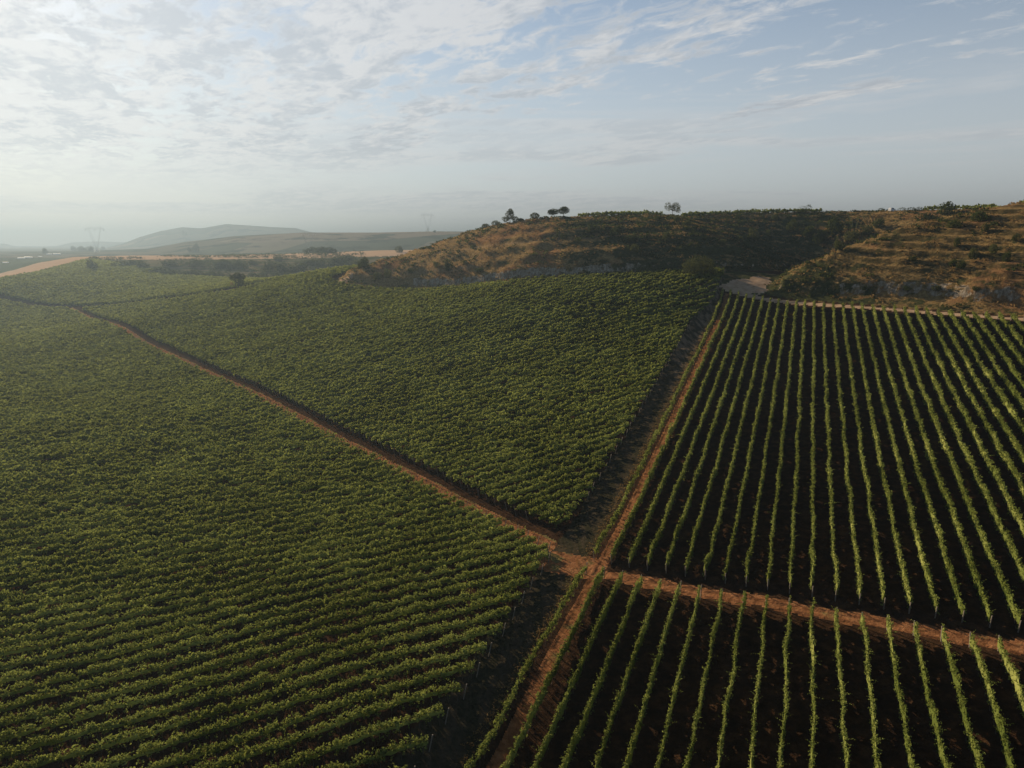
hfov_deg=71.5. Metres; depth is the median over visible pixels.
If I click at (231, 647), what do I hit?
vine row
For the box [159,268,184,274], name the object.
shrub
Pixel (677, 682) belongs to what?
vine row
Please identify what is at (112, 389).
vine row
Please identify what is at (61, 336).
vine row
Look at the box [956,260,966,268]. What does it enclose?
shrub
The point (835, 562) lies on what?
vine row
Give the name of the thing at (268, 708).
vine row
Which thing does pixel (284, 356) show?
vine row
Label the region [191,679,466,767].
vine row
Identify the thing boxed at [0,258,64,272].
green field
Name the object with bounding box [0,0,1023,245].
sky
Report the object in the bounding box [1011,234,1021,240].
shrub
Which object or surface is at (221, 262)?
shrub
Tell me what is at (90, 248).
shrub
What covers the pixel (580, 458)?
vine row
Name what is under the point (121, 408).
vine row
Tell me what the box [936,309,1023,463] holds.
vine row
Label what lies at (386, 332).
vine row
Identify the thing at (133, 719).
vine row
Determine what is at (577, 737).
vine row
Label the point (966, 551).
vine row
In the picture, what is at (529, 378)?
vine row
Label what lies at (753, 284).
pale road
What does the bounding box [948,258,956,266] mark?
shrub
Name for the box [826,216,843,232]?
shrub
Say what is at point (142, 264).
shrub
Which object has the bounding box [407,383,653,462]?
vine row
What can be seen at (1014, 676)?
vine row
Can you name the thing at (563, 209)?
tree
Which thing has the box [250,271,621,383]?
vine row
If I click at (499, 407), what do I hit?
vine row
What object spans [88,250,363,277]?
scrub
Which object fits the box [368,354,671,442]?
vine row
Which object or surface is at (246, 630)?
vine row
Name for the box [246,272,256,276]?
shrub
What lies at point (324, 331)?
vine row
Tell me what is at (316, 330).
vine row
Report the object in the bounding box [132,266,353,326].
vine row
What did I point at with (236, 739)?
vine row
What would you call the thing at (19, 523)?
vine row
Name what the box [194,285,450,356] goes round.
vine row
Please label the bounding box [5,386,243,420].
vine row
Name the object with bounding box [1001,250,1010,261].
shrub
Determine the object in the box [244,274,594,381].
vine row
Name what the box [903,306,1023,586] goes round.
vine row
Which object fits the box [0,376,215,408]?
vine row
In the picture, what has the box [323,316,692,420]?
vine row
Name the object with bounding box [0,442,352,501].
vine row
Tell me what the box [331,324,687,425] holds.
vine row
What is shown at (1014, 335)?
vine row
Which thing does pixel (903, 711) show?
vine row
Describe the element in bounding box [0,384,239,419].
vine row
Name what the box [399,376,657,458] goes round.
vine row
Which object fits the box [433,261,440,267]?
shrub
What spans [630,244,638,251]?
shrub
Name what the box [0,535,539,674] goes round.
vine row
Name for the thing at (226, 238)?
hills
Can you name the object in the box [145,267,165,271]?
shrub
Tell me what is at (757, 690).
vine row
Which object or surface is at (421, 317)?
vine row
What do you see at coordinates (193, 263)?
shrub
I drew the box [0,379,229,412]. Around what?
vine row
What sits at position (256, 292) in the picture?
vine row
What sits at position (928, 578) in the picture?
vine row
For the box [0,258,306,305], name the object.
vineyard
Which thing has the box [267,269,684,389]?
vine row
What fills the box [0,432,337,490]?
vine row
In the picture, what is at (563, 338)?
vine row
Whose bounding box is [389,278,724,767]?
grassy track
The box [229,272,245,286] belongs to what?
tree
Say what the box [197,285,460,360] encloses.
vine row
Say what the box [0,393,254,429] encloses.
vine row
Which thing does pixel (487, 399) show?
vine row
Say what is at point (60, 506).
vine row
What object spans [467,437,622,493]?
vine row
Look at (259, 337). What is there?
vine row
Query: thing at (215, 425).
vine row
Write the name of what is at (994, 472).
vine row
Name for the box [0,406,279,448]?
vine row
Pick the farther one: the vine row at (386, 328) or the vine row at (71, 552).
the vine row at (386, 328)
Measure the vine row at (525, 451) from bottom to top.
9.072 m
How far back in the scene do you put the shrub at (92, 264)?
670.22 m
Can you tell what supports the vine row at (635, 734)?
on the ground at (828, 746)
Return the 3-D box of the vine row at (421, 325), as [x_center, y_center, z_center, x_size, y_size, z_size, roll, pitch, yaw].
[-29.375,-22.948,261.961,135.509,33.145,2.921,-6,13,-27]
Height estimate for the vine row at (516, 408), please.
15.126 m
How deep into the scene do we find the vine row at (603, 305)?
236.69 m
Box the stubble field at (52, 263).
[0,250,411,276]
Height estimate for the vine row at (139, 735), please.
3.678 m
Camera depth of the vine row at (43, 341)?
337.51 m
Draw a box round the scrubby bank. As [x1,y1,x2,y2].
[113,256,391,276]
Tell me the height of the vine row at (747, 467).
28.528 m
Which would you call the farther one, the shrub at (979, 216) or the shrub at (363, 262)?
the shrub at (363, 262)
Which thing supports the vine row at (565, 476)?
on the ground at (828, 746)
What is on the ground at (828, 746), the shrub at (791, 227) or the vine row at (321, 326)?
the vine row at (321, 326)
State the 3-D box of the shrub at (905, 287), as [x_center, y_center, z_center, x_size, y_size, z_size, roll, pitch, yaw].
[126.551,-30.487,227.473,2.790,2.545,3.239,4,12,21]
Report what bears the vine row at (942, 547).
on the ground at (828, 746)
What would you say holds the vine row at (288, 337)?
on the ground at (828, 746)
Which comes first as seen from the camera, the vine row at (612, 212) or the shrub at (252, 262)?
the vine row at (612, 212)
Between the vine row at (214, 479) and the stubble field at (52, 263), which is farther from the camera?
the stubble field at (52, 263)
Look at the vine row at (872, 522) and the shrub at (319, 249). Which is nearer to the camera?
the vine row at (872, 522)
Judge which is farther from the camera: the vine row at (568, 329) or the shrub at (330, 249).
the shrub at (330, 249)
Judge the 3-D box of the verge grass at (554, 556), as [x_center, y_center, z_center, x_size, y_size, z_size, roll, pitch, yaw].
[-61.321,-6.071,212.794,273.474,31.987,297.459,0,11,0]
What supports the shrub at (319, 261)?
on the scrubby bank
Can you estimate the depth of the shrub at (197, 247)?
1444.11 m
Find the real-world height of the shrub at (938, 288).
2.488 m
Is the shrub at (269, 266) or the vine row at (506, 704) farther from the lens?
the shrub at (269, 266)
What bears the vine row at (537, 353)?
on the ground at (828, 746)
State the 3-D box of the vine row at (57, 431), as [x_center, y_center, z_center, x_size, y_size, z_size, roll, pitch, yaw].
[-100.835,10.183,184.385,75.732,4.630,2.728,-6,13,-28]
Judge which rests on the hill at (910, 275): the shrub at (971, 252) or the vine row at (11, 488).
the shrub at (971, 252)
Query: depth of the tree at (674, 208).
377.95 m
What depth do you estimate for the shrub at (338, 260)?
704.81 m
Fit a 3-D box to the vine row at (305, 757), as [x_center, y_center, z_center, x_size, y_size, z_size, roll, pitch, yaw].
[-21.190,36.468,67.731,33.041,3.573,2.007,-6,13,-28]
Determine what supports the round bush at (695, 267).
on the hill at (910, 275)
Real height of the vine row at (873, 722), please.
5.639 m
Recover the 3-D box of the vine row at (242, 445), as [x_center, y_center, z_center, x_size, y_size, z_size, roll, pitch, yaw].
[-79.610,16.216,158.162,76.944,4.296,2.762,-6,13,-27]
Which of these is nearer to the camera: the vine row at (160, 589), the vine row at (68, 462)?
the vine row at (160, 589)
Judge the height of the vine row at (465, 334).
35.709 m
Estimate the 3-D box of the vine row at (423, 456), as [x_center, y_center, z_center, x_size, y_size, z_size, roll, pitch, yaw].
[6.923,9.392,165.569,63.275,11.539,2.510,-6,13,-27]
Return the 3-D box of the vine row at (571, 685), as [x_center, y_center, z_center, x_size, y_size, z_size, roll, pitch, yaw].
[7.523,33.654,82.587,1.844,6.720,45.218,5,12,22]
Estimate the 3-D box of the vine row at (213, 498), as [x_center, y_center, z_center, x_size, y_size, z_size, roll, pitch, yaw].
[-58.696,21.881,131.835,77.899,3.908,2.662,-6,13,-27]
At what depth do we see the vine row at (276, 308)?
335.49 m
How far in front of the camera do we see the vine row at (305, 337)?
281.00 m
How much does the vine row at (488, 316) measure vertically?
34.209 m
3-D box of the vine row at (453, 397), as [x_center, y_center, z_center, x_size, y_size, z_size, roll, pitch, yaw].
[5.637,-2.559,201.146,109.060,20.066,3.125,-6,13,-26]
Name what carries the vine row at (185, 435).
on the ground at (828, 746)
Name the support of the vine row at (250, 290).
on the ground at (828, 746)
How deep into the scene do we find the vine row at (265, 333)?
299.69 m
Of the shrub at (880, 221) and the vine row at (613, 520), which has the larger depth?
the shrub at (880, 221)
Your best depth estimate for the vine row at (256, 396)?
194.15 m
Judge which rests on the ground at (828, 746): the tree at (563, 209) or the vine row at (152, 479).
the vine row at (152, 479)
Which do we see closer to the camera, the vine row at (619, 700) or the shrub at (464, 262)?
the vine row at (619, 700)
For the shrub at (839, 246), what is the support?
on the hill at (910, 275)
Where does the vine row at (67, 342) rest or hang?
on the ground at (828, 746)
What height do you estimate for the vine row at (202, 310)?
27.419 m
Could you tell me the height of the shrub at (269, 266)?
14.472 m
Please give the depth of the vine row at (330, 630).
84.14 m
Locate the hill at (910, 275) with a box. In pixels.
[338,203,1023,316]
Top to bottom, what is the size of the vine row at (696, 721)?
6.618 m
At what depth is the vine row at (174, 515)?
127.05 m
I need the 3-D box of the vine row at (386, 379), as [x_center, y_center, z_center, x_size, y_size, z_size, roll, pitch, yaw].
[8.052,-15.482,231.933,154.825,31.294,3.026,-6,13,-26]
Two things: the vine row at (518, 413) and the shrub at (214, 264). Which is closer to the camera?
the vine row at (518, 413)
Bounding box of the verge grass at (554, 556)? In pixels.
[128,298,718,767]
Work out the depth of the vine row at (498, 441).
161.36 m
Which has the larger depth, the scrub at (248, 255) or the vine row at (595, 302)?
the scrub at (248, 255)
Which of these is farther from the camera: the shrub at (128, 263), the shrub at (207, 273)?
the shrub at (128, 263)
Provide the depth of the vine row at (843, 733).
75.96 m
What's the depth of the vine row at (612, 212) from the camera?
358.27 m
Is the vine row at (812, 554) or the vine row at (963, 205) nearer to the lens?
the vine row at (812, 554)
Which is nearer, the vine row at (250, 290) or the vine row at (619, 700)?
the vine row at (619, 700)
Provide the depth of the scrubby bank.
717.33 m
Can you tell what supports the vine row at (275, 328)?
on the ground at (828, 746)
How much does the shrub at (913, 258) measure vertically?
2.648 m
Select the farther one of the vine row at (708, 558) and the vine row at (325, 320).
the vine row at (325, 320)
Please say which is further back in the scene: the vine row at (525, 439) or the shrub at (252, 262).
the shrub at (252, 262)
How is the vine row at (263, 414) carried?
on the ground at (828, 746)
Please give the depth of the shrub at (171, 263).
700.21 m
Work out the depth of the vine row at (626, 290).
243.07 m
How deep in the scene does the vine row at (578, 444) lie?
147.47 m
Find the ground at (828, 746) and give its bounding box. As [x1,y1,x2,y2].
[0,270,1023,767]
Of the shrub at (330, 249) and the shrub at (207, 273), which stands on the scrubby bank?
the shrub at (207, 273)
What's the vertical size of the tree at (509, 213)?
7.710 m
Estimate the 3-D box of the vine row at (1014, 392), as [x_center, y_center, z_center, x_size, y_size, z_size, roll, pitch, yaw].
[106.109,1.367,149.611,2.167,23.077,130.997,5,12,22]
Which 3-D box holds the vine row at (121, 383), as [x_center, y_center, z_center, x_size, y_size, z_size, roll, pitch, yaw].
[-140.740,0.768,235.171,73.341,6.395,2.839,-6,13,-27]
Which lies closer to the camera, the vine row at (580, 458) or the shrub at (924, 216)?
the vine row at (580, 458)
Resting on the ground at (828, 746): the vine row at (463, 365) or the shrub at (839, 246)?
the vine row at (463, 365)
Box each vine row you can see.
[0,327,119,344]
[0,327,122,344]
[0,329,126,347]
[0,333,127,350]
[0,363,190,391]
[0,365,192,394]
[0,369,205,399]
[0,371,208,402]
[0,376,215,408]
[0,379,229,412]
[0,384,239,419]
[0,384,246,424]
[0,388,249,426]
[0,389,253,427]
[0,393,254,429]
[0,394,262,432]
[0,397,267,436]
[0,400,273,440]
[0,403,278,444]
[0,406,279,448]
[0,406,282,449]
[0,407,290,453]
[0,411,294,455]
[0,412,298,457]
[0,416,302,464]
[0,419,307,466]
[0,421,312,469]
[0,421,316,472]
[0,426,322,478]
[0,428,326,482]
[0,430,328,483]
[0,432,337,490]
[0,435,342,492]
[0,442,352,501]
[0,445,359,505]
[0,447,364,510]
[0,450,370,519]
[0,451,377,518]
[0,454,383,527]
[0,460,389,532]
[0,463,395,535]
[0,465,401,544]
[0,470,410,548]
[0,473,417,553]
[0,478,426,561]
[0,482,433,569]
[0,484,441,576]
[0,491,451,588]
[0,495,459,591]
[0,500,467,603]
[0,504,475,611]
[0,508,487,620]
[0,512,496,629]
[0,516,505,643]
[0,525,518,650]
[0,525,528,663]
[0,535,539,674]
[0,542,550,689]
[0,548,550,702]
[0,560,543,716]
[0,575,532,730]
[0,591,524,748]
[0,606,515,766]
[1,325,118,342]
[1,327,121,346]
[1,393,259,432]
[1,400,270,437]
[1,438,347,494]
[1,622,505,767]
[2,329,123,347]
[4,327,117,343]
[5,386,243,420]
[70,640,491,767]
[126,660,479,767]
[129,265,357,324]
[131,266,354,325]
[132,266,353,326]
[137,269,348,327]
[137,270,348,327]
[164,285,366,340]
[184,286,428,351]
[186,287,431,352]
[188,286,437,353]
[191,285,442,354]
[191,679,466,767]
[193,284,445,355]
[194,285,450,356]
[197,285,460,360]
[198,284,455,358]
[200,283,466,362]
[202,283,471,363]
[205,282,477,364]
[207,282,482,364]
[209,281,488,365]
[212,281,494,365]
[214,280,500,367]
[217,280,505,370]
[219,278,513,371]
[221,278,518,372]
[224,276,529,373]
[226,276,538,373]
[230,275,546,373]
[232,275,555,377]
[235,274,564,376]
[238,274,576,379]
[240,273,586,380]
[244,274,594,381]
[246,273,608,381]
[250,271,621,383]
[253,270,632,385]
[257,270,648,386]
[260,269,661,386]
[262,268,675,389]
[263,701,448,767]
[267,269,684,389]
[269,270,688,392]
[274,266,720,395]
[277,267,725,396]
[280,268,724,398]
[284,271,723,398]
[288,273,722,402]
[292,277,721,404]
[296,283,719,406]
[301,288,717,408]
[304,294,715,411]
[308,302,710,412]
[313,307,704,413]
[316,733,432,767]
[317,311,698,416]
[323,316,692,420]
[327,320,690,423]
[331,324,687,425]
[337,328,685,428]
[341,329,683,429]
[347,336,681,433]
[352,340,679,435]
[358,344,677,438]
[363,348,674,439]
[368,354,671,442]
[375,358,669,445]
[380,360,666,449]
[387,366,662,452]
[393,370,660,454]
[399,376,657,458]
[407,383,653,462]
[413,388,651,465]
[421,395,647,467]
[427,402,642,472]
[436,406,639,476]
[443,414,635,479]
[450,422,630,484]
[460,427,627,488]
[464,564,589,767]
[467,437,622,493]
[477,443,616,496]
[485,453,611,502]
[494,460,606,505]
[499,567,605,767]
[505,472,600,509]
[514,481,594,514]
[525,490,588,519]
[530,570,624,767]
[558,575,645,767]
[578,209,662,216]
[578,210,659,216]
[589,579,661,767]
[591,287,723,559]
[609,289,731,563]
[621,581,681,767]
[627,291,739,567]
[647,293,747,570]
[654,585,701,767]
[665,293,755,572]
[681,208,822,215]
[682,208,819,214]
[682,589,724,767]
[684,295,763,576]
[685,208,815,214]
[702,297,771,579]
[711,591,748,767]
[722,298,780,583]
[742,300,788,586]
[748,594,770,767]
[766,299,797,589]
[775,595,794,767]
[786,299,806,593]
[805,597,822,767]
[808,300,818,596]
[820,302,840,600]
[831,301,863,604]
[832,607,854,767]
[839,303,885,608]
[850,301,912,613]
[859,612,887,767]
[860,302,939,618]
[871,304,966,622]
[881,305,995,627]
[884,614,918,767]
[892,305,1023,632]
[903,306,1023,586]
[912,620,955,767]
[914,305,1023,537]
[924,200,1023,210]
[924,203,1000,209]
[924,306,1023,501]
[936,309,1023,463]
[939,623,985,767]
[947,309,1023,437]
[960,310,1023,412]
[968,632,1015,767]
[972,312,1023,388]
[984,311,1023,370]
[996,635,1023,717]
[997,310,1023,352]
[1010,313,1023,332]
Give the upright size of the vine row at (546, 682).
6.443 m
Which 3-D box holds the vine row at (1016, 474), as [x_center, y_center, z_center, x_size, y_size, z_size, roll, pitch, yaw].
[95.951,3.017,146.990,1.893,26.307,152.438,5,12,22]
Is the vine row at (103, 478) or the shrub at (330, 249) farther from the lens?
the shrub at (330, 249)
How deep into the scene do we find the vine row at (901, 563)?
122.80 m
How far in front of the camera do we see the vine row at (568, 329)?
225.66 m
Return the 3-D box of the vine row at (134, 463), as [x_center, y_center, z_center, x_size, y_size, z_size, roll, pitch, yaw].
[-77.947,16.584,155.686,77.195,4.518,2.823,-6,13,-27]
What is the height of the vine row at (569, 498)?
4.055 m
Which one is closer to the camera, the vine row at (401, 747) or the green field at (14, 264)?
the vine row at (401, 747)
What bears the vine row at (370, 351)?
on the ground at (828, 746)
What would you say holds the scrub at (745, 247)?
on the hill at (910, 275)
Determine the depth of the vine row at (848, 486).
128.25 m
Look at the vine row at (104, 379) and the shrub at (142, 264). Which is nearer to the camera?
the vine row at (104, 379)
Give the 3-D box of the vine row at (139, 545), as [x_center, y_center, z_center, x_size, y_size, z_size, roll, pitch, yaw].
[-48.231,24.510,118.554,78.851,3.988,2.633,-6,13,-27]
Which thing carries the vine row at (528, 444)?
on the ground at (828, 746)
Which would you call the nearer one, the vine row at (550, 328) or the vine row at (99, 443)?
the vine row at (99, 443)
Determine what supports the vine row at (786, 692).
on the ground at (828, 746)
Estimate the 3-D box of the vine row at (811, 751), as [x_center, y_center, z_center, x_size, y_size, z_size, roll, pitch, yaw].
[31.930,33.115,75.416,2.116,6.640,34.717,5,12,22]
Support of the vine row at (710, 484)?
on the ground at (828, 746)
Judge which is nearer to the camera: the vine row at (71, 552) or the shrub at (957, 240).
the vine row at (71, 552)
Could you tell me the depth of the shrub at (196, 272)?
630.40 m
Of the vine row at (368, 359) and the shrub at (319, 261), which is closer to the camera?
the vine row at (368, 359)
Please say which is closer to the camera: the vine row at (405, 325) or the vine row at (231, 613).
the vine row at (231, 613)
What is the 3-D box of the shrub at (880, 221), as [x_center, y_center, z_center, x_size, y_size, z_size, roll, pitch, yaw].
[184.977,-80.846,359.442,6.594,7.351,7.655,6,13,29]
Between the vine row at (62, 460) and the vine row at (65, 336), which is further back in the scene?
the vine row at (65, 336)
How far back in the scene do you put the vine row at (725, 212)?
401.95 m
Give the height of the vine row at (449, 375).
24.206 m
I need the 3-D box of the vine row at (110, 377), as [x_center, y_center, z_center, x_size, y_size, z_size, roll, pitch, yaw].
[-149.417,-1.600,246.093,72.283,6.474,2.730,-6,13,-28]
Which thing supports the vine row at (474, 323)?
on the ground at (828, 746)
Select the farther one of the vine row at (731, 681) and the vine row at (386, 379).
the vine row at (386, 379)
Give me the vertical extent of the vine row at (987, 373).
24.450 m
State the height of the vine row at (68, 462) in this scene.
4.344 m
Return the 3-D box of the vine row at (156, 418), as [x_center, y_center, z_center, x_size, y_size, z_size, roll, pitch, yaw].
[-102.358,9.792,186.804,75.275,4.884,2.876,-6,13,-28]
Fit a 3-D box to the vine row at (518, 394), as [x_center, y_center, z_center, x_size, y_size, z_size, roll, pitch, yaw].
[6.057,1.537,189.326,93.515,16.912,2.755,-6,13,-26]
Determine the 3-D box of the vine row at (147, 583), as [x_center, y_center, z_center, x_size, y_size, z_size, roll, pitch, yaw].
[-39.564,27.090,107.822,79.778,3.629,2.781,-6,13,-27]
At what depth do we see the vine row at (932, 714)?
72.45 m
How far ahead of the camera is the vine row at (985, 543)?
114.45 m
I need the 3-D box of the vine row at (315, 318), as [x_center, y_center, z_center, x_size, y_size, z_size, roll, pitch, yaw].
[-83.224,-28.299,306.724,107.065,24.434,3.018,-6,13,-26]
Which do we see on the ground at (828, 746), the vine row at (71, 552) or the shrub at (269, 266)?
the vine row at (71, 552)
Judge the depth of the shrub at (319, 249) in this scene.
859.33 m
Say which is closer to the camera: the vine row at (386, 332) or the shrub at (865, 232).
the vine row at (386, 332)
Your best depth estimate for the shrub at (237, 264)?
685.51 m
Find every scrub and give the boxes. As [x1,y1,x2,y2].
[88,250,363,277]
[338,206,1023,308]
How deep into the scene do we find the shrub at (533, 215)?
354.84 m
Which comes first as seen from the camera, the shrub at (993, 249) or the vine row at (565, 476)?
the vine row at (565, 476)
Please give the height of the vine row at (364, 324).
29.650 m
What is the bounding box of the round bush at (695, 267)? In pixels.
[682,256,715,276]
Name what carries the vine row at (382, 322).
on the ground at (828, 746)
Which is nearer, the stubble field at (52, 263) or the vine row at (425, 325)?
the vine row at (425, 325)
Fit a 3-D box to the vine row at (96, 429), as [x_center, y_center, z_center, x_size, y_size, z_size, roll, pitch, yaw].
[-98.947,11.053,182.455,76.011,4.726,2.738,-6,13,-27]
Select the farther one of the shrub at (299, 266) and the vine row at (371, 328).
the shrub at (299, 266)
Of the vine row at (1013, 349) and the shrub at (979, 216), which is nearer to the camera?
the vine row at (1013, 349)
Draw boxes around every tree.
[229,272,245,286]
[502,208,518,221]
[548,209,558,217]
[558,206,569,215]
[664,202,680,214]
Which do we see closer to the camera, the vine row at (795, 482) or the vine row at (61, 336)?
the vine row at (795, 482)
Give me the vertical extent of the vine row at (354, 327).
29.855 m
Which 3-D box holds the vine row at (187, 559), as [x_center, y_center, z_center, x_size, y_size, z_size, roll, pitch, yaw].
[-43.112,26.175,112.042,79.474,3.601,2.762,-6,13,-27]
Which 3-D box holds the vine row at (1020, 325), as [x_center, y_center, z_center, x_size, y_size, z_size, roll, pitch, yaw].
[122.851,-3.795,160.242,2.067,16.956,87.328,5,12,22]
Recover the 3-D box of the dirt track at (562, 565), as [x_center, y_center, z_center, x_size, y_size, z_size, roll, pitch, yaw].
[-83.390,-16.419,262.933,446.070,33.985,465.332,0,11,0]
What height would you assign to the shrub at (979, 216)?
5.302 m
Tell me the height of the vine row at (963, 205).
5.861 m
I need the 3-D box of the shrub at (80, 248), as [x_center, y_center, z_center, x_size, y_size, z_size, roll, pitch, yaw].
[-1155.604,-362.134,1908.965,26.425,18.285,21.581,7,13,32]
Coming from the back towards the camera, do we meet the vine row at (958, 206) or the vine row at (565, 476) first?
the vine row at (958, 206)
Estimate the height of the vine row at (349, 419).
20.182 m
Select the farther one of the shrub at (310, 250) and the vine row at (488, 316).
the shrub at (310, 250)
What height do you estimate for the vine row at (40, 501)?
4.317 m
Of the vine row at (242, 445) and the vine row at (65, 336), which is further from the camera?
the vine row at (65, 336)
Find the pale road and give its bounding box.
[338,272,1022,320]
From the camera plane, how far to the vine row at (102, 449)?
166.48 m
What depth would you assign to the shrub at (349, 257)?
728.29 m
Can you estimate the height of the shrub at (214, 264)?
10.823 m
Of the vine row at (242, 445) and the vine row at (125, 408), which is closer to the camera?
the vine row at (242, 445)
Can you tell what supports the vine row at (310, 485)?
on the ground at (828, 746)
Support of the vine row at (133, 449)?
on the ground at (828, 746)
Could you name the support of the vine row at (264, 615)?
on the ground at (828, 746)
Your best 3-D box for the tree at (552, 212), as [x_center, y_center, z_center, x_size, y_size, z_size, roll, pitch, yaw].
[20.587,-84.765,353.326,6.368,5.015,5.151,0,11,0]
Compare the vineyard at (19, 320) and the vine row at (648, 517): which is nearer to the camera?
the vine row at (648, 517)
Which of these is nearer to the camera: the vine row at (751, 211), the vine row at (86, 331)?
the vine row at (86, 331)
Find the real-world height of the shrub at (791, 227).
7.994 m
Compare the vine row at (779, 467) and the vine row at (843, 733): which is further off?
the vine row at (779, 467)
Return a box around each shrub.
[77,246,85,250]
[84,246,93,250]
[85,259,97,267]
[110,260,138,265]
[134,260,149,267]
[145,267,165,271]
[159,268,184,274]
[160,259,186,265]
[178,269,202,275]
[186,260,205,266]
[192,243,199,251]
[199,271,213,274]
[205,260,227,268]
[217,259,233,268]
[232,259,250,268]
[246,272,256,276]
[248,260,259,264]
[261,260,282,271]
[273,257,288,259]
[276,262,295,271]
[290,263,307,271]
[297,259,315,265]
[302,247,317,252]
[312,259,325,265]
[314,246,325,252]
[324,247,337,252]
[327,255,346,265]
[341,254,357,262]
[357,256,369,267]
[394,245,402,251]
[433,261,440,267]
[444,258,452,270]
[460,259,467,264]
[530,212,539,218]
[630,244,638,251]
[786,220,797,230]
[798,205,811,211]
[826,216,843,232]
[834,240,844,249]
[844,230,859,241]
[859,225,875,235]
[871,217,884,227]
[903,285,911,290]
[908,255,916,260]
[914,212,932,220]
[932,285,941,290]
[937,201,956,213]
[945,219,962,227]
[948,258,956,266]
[954,236,960,246]
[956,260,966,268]
[968,210,992,221]
[968,247,978,257]
[981,222,989,231]
[988,243,997,252]
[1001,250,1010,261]
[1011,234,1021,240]
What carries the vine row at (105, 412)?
on the ground at (828, 746)
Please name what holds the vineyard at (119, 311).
on the ground at (828, 746)
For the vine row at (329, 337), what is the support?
on the ground at (828, 746)
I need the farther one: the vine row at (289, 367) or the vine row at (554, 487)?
the vine row at (289, 367)
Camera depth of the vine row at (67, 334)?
347.30 m
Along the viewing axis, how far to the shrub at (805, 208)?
397.88 m
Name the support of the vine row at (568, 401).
on the ground at (828, 746)
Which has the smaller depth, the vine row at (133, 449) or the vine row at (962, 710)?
the vine row at (962, 710)
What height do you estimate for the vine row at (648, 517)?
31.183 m
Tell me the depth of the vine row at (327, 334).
276.88 m
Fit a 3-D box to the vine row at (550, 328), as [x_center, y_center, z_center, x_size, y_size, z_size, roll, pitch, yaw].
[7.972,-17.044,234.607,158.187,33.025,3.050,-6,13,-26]
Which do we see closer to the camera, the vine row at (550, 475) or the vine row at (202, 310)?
the vine row at (550, 475)
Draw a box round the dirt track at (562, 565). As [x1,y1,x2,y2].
[70,293,1023,767]
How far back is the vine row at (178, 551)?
112.80 m
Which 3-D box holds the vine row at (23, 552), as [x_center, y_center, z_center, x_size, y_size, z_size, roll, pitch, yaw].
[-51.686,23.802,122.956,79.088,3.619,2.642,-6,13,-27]
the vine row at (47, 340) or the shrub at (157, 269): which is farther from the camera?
the shrub at (157, 269)
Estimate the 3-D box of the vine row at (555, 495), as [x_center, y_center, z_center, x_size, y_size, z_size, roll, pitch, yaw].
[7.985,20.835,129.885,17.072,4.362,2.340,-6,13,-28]
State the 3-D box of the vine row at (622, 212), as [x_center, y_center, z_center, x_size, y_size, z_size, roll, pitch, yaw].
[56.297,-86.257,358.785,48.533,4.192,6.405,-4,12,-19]
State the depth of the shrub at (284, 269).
662.82 m
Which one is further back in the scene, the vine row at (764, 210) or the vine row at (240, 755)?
the vine row at (764, 210)
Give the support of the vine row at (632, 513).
on the ground at (828, 746)
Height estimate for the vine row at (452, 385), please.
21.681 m
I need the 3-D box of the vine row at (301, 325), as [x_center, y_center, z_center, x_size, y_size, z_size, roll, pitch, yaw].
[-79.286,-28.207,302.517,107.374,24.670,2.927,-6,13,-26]
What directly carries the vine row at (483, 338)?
on the ground at (828, 746)
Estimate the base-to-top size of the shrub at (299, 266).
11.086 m
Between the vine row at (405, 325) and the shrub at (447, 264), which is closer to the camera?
the vine row at (405, 325)
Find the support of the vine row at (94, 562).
on the ground at (828, 746)
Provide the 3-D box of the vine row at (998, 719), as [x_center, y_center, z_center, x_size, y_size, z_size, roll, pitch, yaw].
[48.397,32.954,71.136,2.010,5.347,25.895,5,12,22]
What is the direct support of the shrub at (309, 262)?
on the scrubby bank
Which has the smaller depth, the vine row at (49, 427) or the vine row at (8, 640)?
the vine row at (8, 640)
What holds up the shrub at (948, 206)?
on the hill at (910, 275)
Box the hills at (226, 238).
[0,224,460,256]
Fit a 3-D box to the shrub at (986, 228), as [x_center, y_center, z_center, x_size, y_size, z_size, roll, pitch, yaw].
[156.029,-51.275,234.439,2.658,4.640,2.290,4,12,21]
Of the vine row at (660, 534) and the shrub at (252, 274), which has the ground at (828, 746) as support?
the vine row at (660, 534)
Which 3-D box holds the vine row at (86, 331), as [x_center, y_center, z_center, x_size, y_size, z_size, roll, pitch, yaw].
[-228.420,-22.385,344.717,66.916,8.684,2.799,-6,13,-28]
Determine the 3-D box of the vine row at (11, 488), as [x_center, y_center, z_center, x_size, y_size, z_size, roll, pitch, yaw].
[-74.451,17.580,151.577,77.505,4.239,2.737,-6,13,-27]
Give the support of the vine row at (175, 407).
on the ground at (828, 746)
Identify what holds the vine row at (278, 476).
on the ground at (828, 746)
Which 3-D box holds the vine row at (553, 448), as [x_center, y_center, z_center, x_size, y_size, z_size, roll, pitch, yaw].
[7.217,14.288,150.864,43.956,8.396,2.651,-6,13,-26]
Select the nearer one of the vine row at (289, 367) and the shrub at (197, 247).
the vine row at (289, 367)
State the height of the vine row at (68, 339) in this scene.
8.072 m

